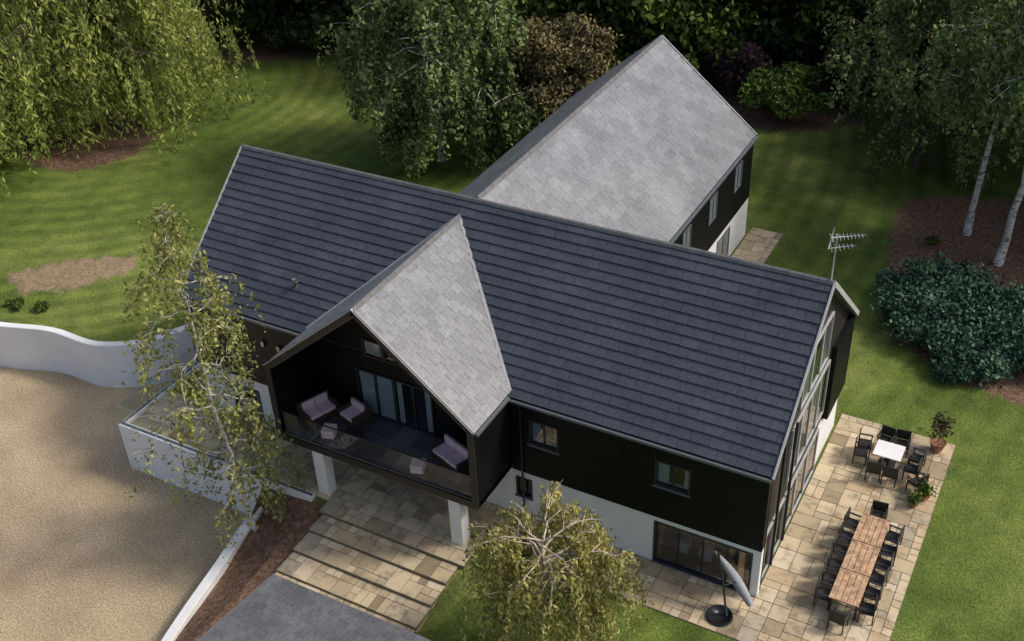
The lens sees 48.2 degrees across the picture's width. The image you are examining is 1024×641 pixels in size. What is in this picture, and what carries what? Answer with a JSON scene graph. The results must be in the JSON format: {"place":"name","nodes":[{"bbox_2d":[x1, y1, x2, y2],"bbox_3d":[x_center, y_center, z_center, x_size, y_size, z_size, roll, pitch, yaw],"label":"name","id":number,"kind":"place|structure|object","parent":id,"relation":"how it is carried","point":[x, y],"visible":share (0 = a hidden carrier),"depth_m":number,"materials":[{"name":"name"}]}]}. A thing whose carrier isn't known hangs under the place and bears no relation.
{"place":"outdoors","nodes":[
{"label":"outdoors","id":0,"kind":"place"},
{"bbox_2d":[359,370,433,432],"bbox_3d":[-3.904,2.730,38.634,2.800,1.720,0.004,15,39,24],"label":"balcony doors curtain","id":1,"kind":"object","parent":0,"point":[386,397],"visible":0.88,"depth_m":38.78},
{"bbox_2d":[349,214,460,311],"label":"gable ridge","id":2,"kind":"structure","parent":0,"point":[369,295],"depth_m":35.95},
{"bbox_2d":[0,0,1023,640],"bbox_3d":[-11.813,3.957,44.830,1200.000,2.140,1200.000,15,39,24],"label":"ground","id":3,"kind":"structure","parent":0,"point":[82,558],"depth_m":48.70,"materials":[{"name":"green plant"}]},
{"bbox_2d":[0,28,90,197],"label":"willow tree","id":4,"kind":"object","parent":3,"relation":"on","point":[26,129],"visible":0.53,"depth_m":60.70,"materials":[{"name":"green plant"}]},
{"bbox_2d":[0,322,196,387],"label":"white garden wall","id":5,"kind":"structure","parent":3,"relation":"on","point":[48,348],"depth_m":48.57,"materials":[{"name":"paint"}]},
{"bbox_2d":[0,0,271,170],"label":"willow tree","id":6,"kind":"object","parent":3,"relation":"on","point":[170,34],"visible":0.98,"depth_m":61.79,"materials":[{"name":"green plant"}]},
{"bbox_2d":[123,361,198,422],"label":"side wall","id":7,"kind":"structure","parent":3,"relation":"on","point":[146,407],"depth_m":44.35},
{"bbox_2d":[161,506,262,640],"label":"white driveway wall","id":8,"kind":"structure","parent":3,"relation":"on","point":[207,584],"depth_m":38.01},
{"bbox_2d":[120,198,311,563],"bbox_3d":[-9.652,1.957,36.434,5.106,12.820,5.818,5,35,11],"label":"young silver birch tree","id":9,"kind":"object","parent":3,"relation":"on","point":[167,248],"visible":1,"depth_m":36.05,"materials":[{"name":"green plant"}]},
{"bbox_2d":[118,421,314,512],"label":"front wall","id":10,"kind":"structure","parent":3,"relation":"on","point":[160,469],"depth_m":42.53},
{"bbox_2d":[116,346,312,495],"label":"railing","id":11,"kind":"object","parent":10,"relation":"on","point":[177,443],"visible":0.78,"depth_m":42.37,"materials":[{"name":"white"}]},
{"bbox_2d":[131,391,358,501],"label":"stone terrace","id":12,"kind":"structure","parent":3,"relation":"on","point":[344,472],"depth_m":42.02,"materials":[{"name":"stone"}]},
{"bbox_2d":[231,3,325,49],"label":"dark hedge","id":13,"kind":"object","parent":3,"relation":"on","point":[276,33],"visible":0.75,"depth_m":73.07,"materials":[{"name":"green plant"}]},
{"bbox_2d":[197,573,430,640],"bbox_3d":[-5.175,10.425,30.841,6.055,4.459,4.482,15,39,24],"label":"driveway","id":14,"kind":"structure","parent":3,"relation":"on","point":[273,607],"depth_m":31.13,"materials":[{"name":"asphalt"}]},
{"bbox_2d":[275,515,458,633],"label":"stone steps","id":15,"kind":"structure","parent":3,"relation":"on","point":[394,583],"depth_m":36.99,"materials":[{"name":"stone"}]},
{"bbox_2d":[319,468,506,568],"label":"stone terrace","id":16,"kind":"structure","parent":3,"relation":"on","point":[411,517],"depth_m":38.79,"materials":[{"name":"stone"}]},
{"bbox_2d":[312,451,469,545],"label":"columns","id":17,"kind":"structure","parent":16,"relation":"on","point":[458,512],"depth_m":37.59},
{"bbox_2d":[283,433,511,507],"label":"box floor","id":18,"kind":"structure","parent":17,"relation":"on","point":[498,481],"depth_m":37.04,"materials":[{"name":"brown metal"}]},
{"bbox_2d":[284,404,471,499],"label":"balcony paving","id":19,"kind":"structure","parent":18,"relation":"on","point":[404,439],"depth_m":38.21,"materials":[{"name":"tile"}]},
{"bbox_2d":[295,389,339,427],"bbox_3d":[-6.675,3.010,39.448,1.300,0.670,0.760,-27,41,-31],"label":"rattan sofa","id":20,"kind":"object","parent":19,"relation":"on","point":[321,406],"visible":0.94,"depth_m":39.34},
{"bbox_2d":[337,395,371,428],"bbox_3d":[-5.410,3.134,39.182,0.760,0.670,0.950,-30,43,-34],"label":"rattan armchair","id":21,"kind":"object","parent":19,"relation":"on","point":[354,412],"visible":0.96,"depth_m":39.06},
{"bbox_2d":[409,458,426,473],"bbox_3d":[-3.034,4.705,37.042,0.460,0.330,0.460,5,35,11],"label":"footstool","id":22,"kind":"object","parent":19,"relation":"on","point":[417,466],"visible":0.84,"depth_m":36.89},
{"bbox_2d":[429,431,468,476],"bbox_3d":[-1.933,4.322,37.222,0.760,0.670,1.500,-28,42,-32],"label":"rattan sofa","id":23,"kind":"object","parent":19,"relation":"on","point":[448,450],"visible":0.79,"depth_m":37.15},
{"bbox_2d":[271,344,511,505],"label":"box side walls","id":24,"kind":"structure","parent":18,"relation":"on","point":[294,378],"depth_m":38.37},
{"bbox_2d":[270,231,437,359],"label":"gable roof","id":25,"kind":"structure","parent":24,"relation":"on","point":[348,303],"depth_m":37.37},
{"bbox_2d":[264,368,478,510],"bbox_3d":[-4.577,3.745,36.751,7.940,3.059,0.039,15,39,24],"label":"box frame","id":26,"kind":"object","parent":24,"relation":"attached to","point":[474,503],"visible":0.91,"depth_m":37.24,"materials":[{"name":"brown metal"}]},
{"bbox_2d":[279,410,469,476],"bbox_3d":[-4.524,3.934,36.974,7.540,0.030,0.045,15,39,24],"label":"balcony rail","id":27,"kind":"object","parent":26,"relation":"attached to","point":[376,443],"visible":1,"depth_m":36.89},
{"bbox_2d":[356,221,510,432],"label":"gable roof","id":28,"kind":"structure","parent":24,"relation":"on","point":[423,315],"depth_m":35.50,"materials":[{"name":"tile"}]},
{"bbox_2d":[475,403,510,506],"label":"box side battens","id":29,"kind":"object","parent":24,"relation":"attached to","point":[493,453],"visible":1,"depth_m":35.95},
{"bbox_2d":[315,0,544,182],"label":"silver birch tree","id":30,"kind":"object","parent":3,"relation":"on","point":[399,113],"visible":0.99,"depth_m":55.52,"materials":[{"name":"green plant"}]},
{"bbox_2d":[198,363,763,596],"bbox_3d":[-2.112,5.112,39.377,21.995,2.280,0.210,15,39,24],"label":"front render","id":31,"kind":"object","parent":3,"relation":"on","point":[633,529],"visible":0.33,"depth_m":36.79,"materials":[{"name":"paint"}]},
{"bbox_2d":[183,298,300,385],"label":"front cladding","id":32,"kind":"structure","parent":31,"relation":"on","point":[282,343],"depth_m":41.07,"materials":[{"name":"black wood"}]},
{"bbox_2d":[183,301,295,384],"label":"battens","id":33,"kind":"object","parent":32,"relation":"attached to","point":[249,346],"visible":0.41,"depth_m":41.06,"materials":[{"name":"black wood"}]},
{"bbox_2d":[312,318,466,445],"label":"box back wall","id":34,"kind":"structure","parent":31,"relation":"on","point":[336,364],"depth_m":38.48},
{"bbox_2d":[361,338,400,366],"bbox_3d":[-4.297,1.043,37.652,1.500,0.700,0.060,15,39,24],"label":"apex window frame","id":35,"kind":"object","parent":34,"relation":"attached to","point":[374,357],"visible":0.6,"depth_m":37.72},
{"bbox_2d":[356,367,435,436],"bbox_3d":[-3.914,2.740,38.620,3.000,1.920,0.060,15,39,24],"label":"balcony doors frame","id":36,"kind":"object","parent":34,"relation":"in","point":[379,415],"visible":0.9,"depth_m":38.57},
{"bbox_3d":[-1.283,-0.993,37.528,22.085,3.990,4.664,15,39,24],"label":"front deck of the main roof","id":37,"kind":"object","parent":34,"relation":"on","visible":0},
{"bbox_2d":[178,146,241,295],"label":"verge","id":38,"kind":"structure","parent":37,"relation":"attached to","point":[217,203],"depth_m":42.05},
{"bbox_2d":[270,316,352,368],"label":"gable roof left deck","id":39,"kind":"structure","parent":37,"relation":"attached to","point":[313,341],"depth_m":35.69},
{"bbox_2d":[262,310,351,369],"bbox_3d":[-6.445,0.644,35.758,4.098,3.485,0.050,15,39,24],"label":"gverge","id":40,"kind":"object","parent":39,"relation":"attached to","point":[325,329],"visible":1,"depth_m":35.61,"materials":[{"name":"grey metal"}]},
{"bbox_2d":[306,218,452,328],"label":"valley","id":41,"kind":"structure","parent":39,"relation":"attached to","point":[363,285],"depth_m":38.78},
{"bbox_2d":[350,310,475,437],"bbox_3d":[-2.959,1.610,34.122,4.098,3.485,0.050,15,39,24],"label":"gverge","id":42,"kind":"object","parent":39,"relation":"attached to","point":[399,362],"visible":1,"depth_m":34.10,"materials":[{"name":"grey metal"}]},
{"bbox_2d":[350,309,473,433],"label":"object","id":43,"kind":"object","parent":42,"relation":"attached to","point":[351,310],"visible":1,"depth_m":34.05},
{"bbox_2d":[181,149,832,477],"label":"roof front","id":44,"kind":"structure","parent":37,"relation":"on","point":[586,326],"depth_m":35.84,"materials":[{"name":"tile"}]},
{"bbox_2d":[459,217,511,390],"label":"valley","id":45,"kind":"structure","parent":44,"relation":"attached to","point":[487,312],"depth_m":36.99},
{"bbox_2d":[241,144,834,284],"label":"ridge","id":46,"kind":"structure","parent":44,"relation":"on","point":[589,226],"depth_m":37.11,"materials":[{"name":"tile"}]},
{"bbox_2d":[772,283,835,479],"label":"verge","id":47,"kind":"structure","parent":37,"relation":"attached to","point":[803,383],"depth_m":32.82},
{"bbox_2d":[510,397,772,551],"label":"front cladding","id":48,"kind":"structure","parent":31,"relation":"on","point":[765,515],"depth_m":34.89,"materials":[{"name":"wood"}]},
{"bbox_2d":[528,419,557,452],"bbox_3d":[1.019,3.615,36.118,1.050,1.000,0.150,15,39,24],"label":"bedroom window frame","id":49,"kind":"object","parent":48,"relation":"in","point":[542,445],"visible":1,"depth_m":36.22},
{"bbox_2d":[511,403,766,551],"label":"battens","id":50,"kind":"object","parent":48,"relation":"attached to","point":[642,479],"visible":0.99,"depth_m":34.93,"materials":[{"name":"wood"}]},
{"bbox_2d":[654,459,690,495],"bbox_3d":[4.839,4.672,34.326,1.150,1.000,0.150,15,39,24],"label":"bedroom window frame","id":51,"kind":"object","parent":48,"relation":"in","point":[673,487],"visible":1,"depth_m":34.43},
{"bbox_2d":[652,520,752,591],"bbox_3d":[5.893,7.303,35.516,3.200,1.760,0.150,15,39,24],"label":"sliding doors frame","id":52,"kind":"object","parent":31,"relation":"attached to","point":[700,574],"visible":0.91,"depth_m":35.72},
{"bbox_2d":[49,0,1009,107],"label":"distant trees","id":53,"kind":"object","parent":3,"relation":"on","point":[789,30],"visible":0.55,"depth_m":65.07,"materials":[{"name":"green plant"}]},
{"bbox_2d":[486,10,624,136],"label":"bronze leaved tree","id":54,"kind":"object","parent":3,"relation":"on","point":[548,46],"visible":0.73,"depth_m":57.41,"materials":[{"name":"brown plant"}]},
{"bbox_2d":[459,481,657,640],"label":"weeping birch tree","id":55,"kind":"object","parent":3,"relation":"on","point":[576,585],"visible":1,"depth_m":30.80,"materials":[{"name":"green plant"}]},
{"bbox_2d":[482,510,753,639],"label":"stone patio","id":56,"kind":"structure","parent":3,"relation":"on","point":[682,596],"depth_m":35.41,"materials":[{"name":"stone"}]},
{"bbox_2d":[518,406,525,516],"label":"downpipes","id":57,"kind":"object","parent":56,"relation":"on","point":[521,450],"visible":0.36,"depth_m":36.89,"materials":[{"name":"metal"}]},
{"bbox_2d":[705,551,752,626],"bbox_3d":[6.455,8.021,34.080,1.348,2.185,1.158,15,39,24],"label":"cantilever parasol","id":58,"kind":"object","parent":56,"relation":"on","point":[717,615],"visible":1,"depth_m":34.33,"materials":[{"name":"grey fabric"}]},
{"bbox_2d":[669,138,753,250],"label":"wing cladding","id":59,"kind":"structure","parent":3,"relation":"on","point":[704,236],"depth_m":48.59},
{"bbox_2d":[178,136,856,483],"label":"gutters","id":60,"kind":"object","parent":59,"relation":"attached to","point":[610,431],"visible":0.66,"depth_m":35.01,"materials":[{"name":"metal"}]},
{"bbox_2d":[458,44,649,196],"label":"wing roof","id":61,"kind":"structure","parent":59,"relation":"on","point":[503,163],"depth_m":46.97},
{"bbox_2d":[475,35,663,198],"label":"wing ridge","id":62,"kind":"structure","parent":59,"relation":"on","point":[522,159],"depth_m":43.10,"materials":[{"name":"tile"}]},
{"bbox_2d":[482,38,755,241],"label":"wing roof","id":63,"kind":"structure","parent":59,"relation":"on","point":[655,140],"depth_m":44.77,"materials":[{"name":"tile"}]},
{"bbox_2d":[663,36,756,134],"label":"roof verge trim","id":64,"kind":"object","parent":59,"relation":"attached to","point":[713,89],"visible":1,"depth_m":50.17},
{"bbox_2d":[708,199,747,255],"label":"wing render","id":65,"kind":"object","parent":3,"relation":"on","point":[737,224],"visible":0.11,"depth_m":51.63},
{"bbox_2d":[699,40,774,95],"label":"purple shrub","id":66,"kind":"object","parent":3,"relation":"on","point":[727,71],"visible":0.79,"depth_m":64.41,"materials":[{"name":"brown plant"}]},
{"bbox_2d":[732,227,783,263],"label":"stone path","id":67,"kind":"structure","parent":3,"relation":"on","point":[758,245],"depth_m":52.29,"materials":[{"name":"stone"}]},
{"bbox_2d":[738,61,834,118],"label":"rhododendron bush","id":68,"kind":"object","parent":3,"relation":"on","point":[783,87],"visible":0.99,"depth_m":61.83,"materials":[{"name":"green plant"}]},
{"bbox_2d":[812,401,836,464],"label":"wall","id":69,"kind":"structure","parent":3,"relation":"on","point":[825,426],"depth_m":40.33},
{"bbox_2d":[762,428,819,577],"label":"glazed doors","id":70,"kind":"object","parent":69,"relation":"attached to","point":[796,475],"visible":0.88,"depth_m":37.31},
{"bbox_2d":[768,296,848,525],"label":"gable","id":71,"kind":"structure","parent":69,"relation":"on","point":[841,316],"depth_m":35.58,"materials":[{"name":"wood"}]},
{"bbox_2d":[785,359,830,484],"bbox_3d":[9.459,3.197,36.504,0.070,2.200,4.000,15,39,24],"label":"window frame","id":72,"kind":"object","parent":71,"relation":"attached to","point":[802,415],"visible":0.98,"depth_m":36.22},
{"bbox_2d":[788,366,828,478],"bbox_3d":[9.457,3.197,36.505,0.001,2.100,3.900,15,39,24],"label":"window glass","id":73,"kind":"object","parent":72,"relation":"attached to","point":[812,417],"visible":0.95,"depth_m":36.74,"materials":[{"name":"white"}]},
{"bbox_2d":[798,311,834,410],"bbox_3d":[9.366,1.223,35.143,0.070,1.800,3.000,15,39,24],"label":"window frame","id":74,"kind":"object","parent":71,"relation":"attached to","point":[801,405],"visible":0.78,"depth_m":35.18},
{"bbox_2d":[802,317,832,403],"bbox_3d":[9.364,1.222,35.144,0.001,1.700,2.900,15,39,24],"label":"window glass","id":75,"kind":"object","parent":74,"relation":"attached to","point":[817,361],"visible":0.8,"depth_m":35.31,"materials":[{"name":"white"}]},
{"bbox_2d":[822,315,854,419],"bbox_3d":[11.145,1.541,38.986,0.170,3.020,2.250,15,39,24],"label":"corner fin","id":76,"kind":"object","parent":71,"relation":"attached to","point":[839,363],"visible":0.86,"depth_m":38.58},
{"bbox_2d":[735,414,955,640],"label":"stone patio","id":77,"kind":"structure","parent":3,"relation":"on","point":[781,608],"depth_m":36.99,"materials":[{"name":"stone"}]},
{"bbox_2d":[759,422,798,589],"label":"mullions","id":78,"kind":"object","parent":77,"relation":"on","point":[780,490],"visible":0.86,"depth_m":35.05,"materials":[{"name":"grey metal"}]},
{"bbox_2d":[813,576,833,610],"bbox_3d":[9.452,8.269,34.694,0.485,0.850,0.540,13,37,21],"label":"garden chair","id":79,"kind":"object","parent":77,"relation":"on","point":[822,593],"visible":0.9,"depth_m":34.63,"materials":[{"name":"wicker"}]},
{"bbox_2d":[826,603,850,634],"bbox_3d":[9.690,8.788,33.926,0.540,0.850,0.485,20,40,29],"label":"garden chair","id":80,"kind":"object","parent":77,"relation":"on","point":[837,617],"visible":1,"depth_m":33.70,"materials":[{"name":"wicker"}]},
{"bbox_2d":[828,513,890,620],"bbox_3d":[10.814,7.636,35.642,0.900,0.712,3.960,15,39,24],"label":"dining table","id":81,"kind":"object","parent":77,"relation":"on","point":[849,587],"visible":0.99,"depth_m":35.31,"materials":[{"name":"brown wood"}]},
{"bbox_2d":[857,594,877,625],"bbox_3d":[10.595,8.585,34.158,0.485,0.850,0.540,10,37,19],"label":"garden chair","id":82,"kind":"object","parent":77,"relation":"on","point":[866,608],"visible":0.98,"depth_m":34.06,"materials":[{"name":"wicker"}]},
{"bbox_2d":[862,580,884,610],"bbox_3d":[10.915,8.248,34.626,0.485,0.850,0.540,16,39,24],"label":"garden chair","id":83,"kind":"object","parent":77,"relation":"on","point":[871,592],"visible":0.91,"depth_m":34.58,"materials":[{"name":"wicker"}]},
{"bbox_2d":[864,458,883,482],"bbox_3d":[12.389,5.047,39.167,0.540,0.850,0.485,10,37,18],"label":"garden chair","id":84,"kind":"object","parent":77,"relation":"on","point":[874,467],"visible":1,"depth_m":38.89,"materials":[{"name":"wicker"}]},
{"bbox_2d":[870,500,888,520],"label":"garden chair","id":85,"kind":"object","parent":77,"relation":"on","point":[881,508],"visible":0.69,"depth_m":37.28,"materials":[{"name":"wicker"}]},
{"bbox_2d":[869,565,889,586],"bbox_3d":[11.224,7.906,35.100,0.485,0.850,0.540,20,40,30],"label":"garden chair","id":86,"kind":"object","parent":77,"relation":"on","point":[877,577],"visible":0.84,"depth_m":35.04,"materials":[{"name":"wicker"}]},
{"bbox_2d":[876,424,896,442],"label":"garden chair","id":87,"kind":"object","parent":77,"relation":"on","point":[887,433],"visible":0.69,"depth_m":40.35,"materials":[{"name":"wicker"}]},
{"bbox_2d":[872,439,905,467],"bbox_3d":[13.029,4.753,39.691,0.950,0.690,0.850,15,39,24],"label":"white table","id":88,"kind":"object","parent":77,"relation":"on","point":[887,451],"visible":0.95,"depth_m":39.54,"materials":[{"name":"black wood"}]},
{"bbox_2d":[880,537,898,566],"bbox_3d":[11.858,7.229,36.039,0.485,0.850,0.540,11,37,19],"label":"garden chair","id":89,"kind":"object","parent":77,"relation":"on","point":[887,549],"visible":0.83,"depth_m":35.98,"materials":[{"name":"black wood"}]},
{"bbox_2d":[880,462,900,487],"bbox_3d":[12.873,5.179,38.942,0.540,0.850,0.485,13,38,22],"label":"garden chair","id":90,"kind":"object","parent":77,"relation":"on","point":[890,472],"visible":1,"depth_m":38.68,"materials":[{"name":"wicker"}]},
{"bbox_2d":[894,428,911,457],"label":"garden chair","id":91,"kind":"object","parent":77,"relation":"on","point":[902,434],"visible":0.88,"depth_m":40.13,"materials":[{"name":"wicker"}]},
{"bbox_2d":[914,472,939,501],"bbox_3d":[13.809,5.583,38.158,0.842,1.003,0.819,15,39,24],"label":"potted plant","id":92,"kind":"object","parent":77,"relation":"on","point":[927,489],"visible":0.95,"depth_m":38.09,"materials":[{"name":"green plant"}]},
{"bbox_2d":[917,409,960,453],"bbox_3d":[14.877,3.720,39.866,1.387,2.050,1.128,15,39,24],"label":"potted plant","id":93,"kind":"object","parent":77,"relation":"on","point":[939,443],"visible":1,"depth_m":39.77,"materials":[{"name":"green plant"}]},
{"bbox_2d":[821,35,904,99],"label":"purple shrub","id":94,"kind":"object","parent":3,"relation":"on","point":[827,51],"visible":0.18,"depth_m":62.01,"materials":[{"name":"brown plant"}]},
{"bbox_2d":[869,263,954,327],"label":"shrub","id":95,"kind":"object","parent":3,"relation":"on","point":[891,283],"visible":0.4,"depth_m":46.76,"materials":[{"name":"green plant"}]},
{"bbox_2d":[817,0,1018,188],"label":"silver birch tree","id":96,"kind":"object","parent":3,"relation":"on","point":[893,37],"visible":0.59,"depth_m":54.72,"materials":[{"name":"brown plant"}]},
{"bbox_2d":[883,278,991,354],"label":"shrub","id":97,"kind":"object","parent":3,"relation":"on","point":[918,318],"visible":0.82,"depth_m":45.17,"materials":[{"name":"green plant"}]},
{"bbox_2d":[890,251,1006,304],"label":"shrub","id":98,"kind":"object","parent":3,"relation":"on","point":[941,272],"visible":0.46,"depth_m":47.28,"materials":[{"name":"green plant"}]},
{"bbox_2d":[915,0,1023,235],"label":"silver birch tree","id":99,"kind":"object","parent":3,"relation":"on","point":[962,36],"visible":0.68,"depth_m":47.34,"materials":[{"name":"green plant"}]},
{"bbox_2d":[922,334,1021,386],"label":"shrub","id":100,"kind":"object","parent":3,"relation":"on","point":[950,365],"visible":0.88,"depth_m":43.36,"materials":[{"name":"green plant"}]},
{"bbox_2d":[934,299,1023,388],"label":"shrub","id":101,"kind":"object","parent":3,"relation":"on","point":[980,327],"visible":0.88,"depth_m":43.61,"materials":[{"name":"green plant"}]},
{"bbox_2d":[950,0,1023,266],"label":"silver birch tree","id":102,"kind":"object","parent":3,"relation":"on","point":[988,52],"visible":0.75,"depth_m":45.43,"materials":[{"name":"green plant"}]},
{"bbox_2d":[951,273,1023,341],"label":"shrub","id":103,"kind":"object","parent":3,"relation":"on","point":[994,294],"visible":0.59,"depth_m":45.65,"materials":[{"name":"green plant"}]},
{"bbox_2d":[980,289,1023,376],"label":"juniper shrub","id":104,"kind":"object","parent":3,"relation":"on","point":[1020,318],"visible":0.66,"depth_m":43.80,"materials":[{"name":"green plant"}]},
{"bbox_2d":[991,13,1023,169],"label":"silver birch tree","id":105,"kind":"object","parent":3,"relation":"on","point":[1020,63],"visible":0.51,"depth_m":44.26,"materials":[{"name":"green plant"}]},
{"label":"rear wall","id":106,"kind":"object","parent":3,"relation":"on","visible":0},
{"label":"rear cladding","id":107,"kind":"object","parent":106,"relation":"on","visible":0},
{"bbox_2d":[766,270,855,316],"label":"roof rear deck","id":108,"kind":"structure","parent":107,"relation":"on","point":[842,302],"depth_m":36.31,"materials":[{"name":"metal"}]},
{"bbox_2d":[828,227,866,279],"bbox_3d":[9.567,-1.536,33.039,0.997,2.313,0.508,10,36,17],"label":"tv aerial","id":109,"kind":"object","parent":108,"relation":"attached to","point":[840,237],"visible":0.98,"depth_m":32.68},
{"bbox_2d":[532,422,556,447],"bbox_3d":[1.087,3.559,36.230,0.930,0.920,0.110,15,39,24],"label":"window pane","id":110,"kind":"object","parent":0,"point":[537,432],"visible":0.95,"depth_m":36.33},
{"bbox_2d":[658,463,688,489],"bbox_3d":[4.906,4.617,34.437,1.030,0.920,0.110,15,39,24],"label":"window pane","id":111,"kind":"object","parent":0,"point":[663,472],"visible":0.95,"depth_m":34.54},
{"bbox_2d":[656,492,785,587],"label":"dining room floor","id":112,"kind":"structure","parent":0,"point":[690,559],"depth_m":36.78,"materials":[{"name":"brown wood"}]},
{"bbox_2d":[676,532,714,562],"bbox_3d":[6.180,7.028,36.936,1.600,0.660,1.250,15,39,24],"label":"dining room furniture","id":113,"kind":"object","parent":112,"relation":"on","point":[685,547],"visible":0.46,"depth_m":36.60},
{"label":"dining room walls","id":114,"kind":"object","parent":112,"relation":"on","visible":0},
{"bbox_2d":[657,524,750,586],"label":"dining room curtains","id":115,"kind":"object","parent":114,"relation":"attached to","point":[747,556],"visible":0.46,"depth_m":35.55,"materials":[{"name":"grey fabric"}]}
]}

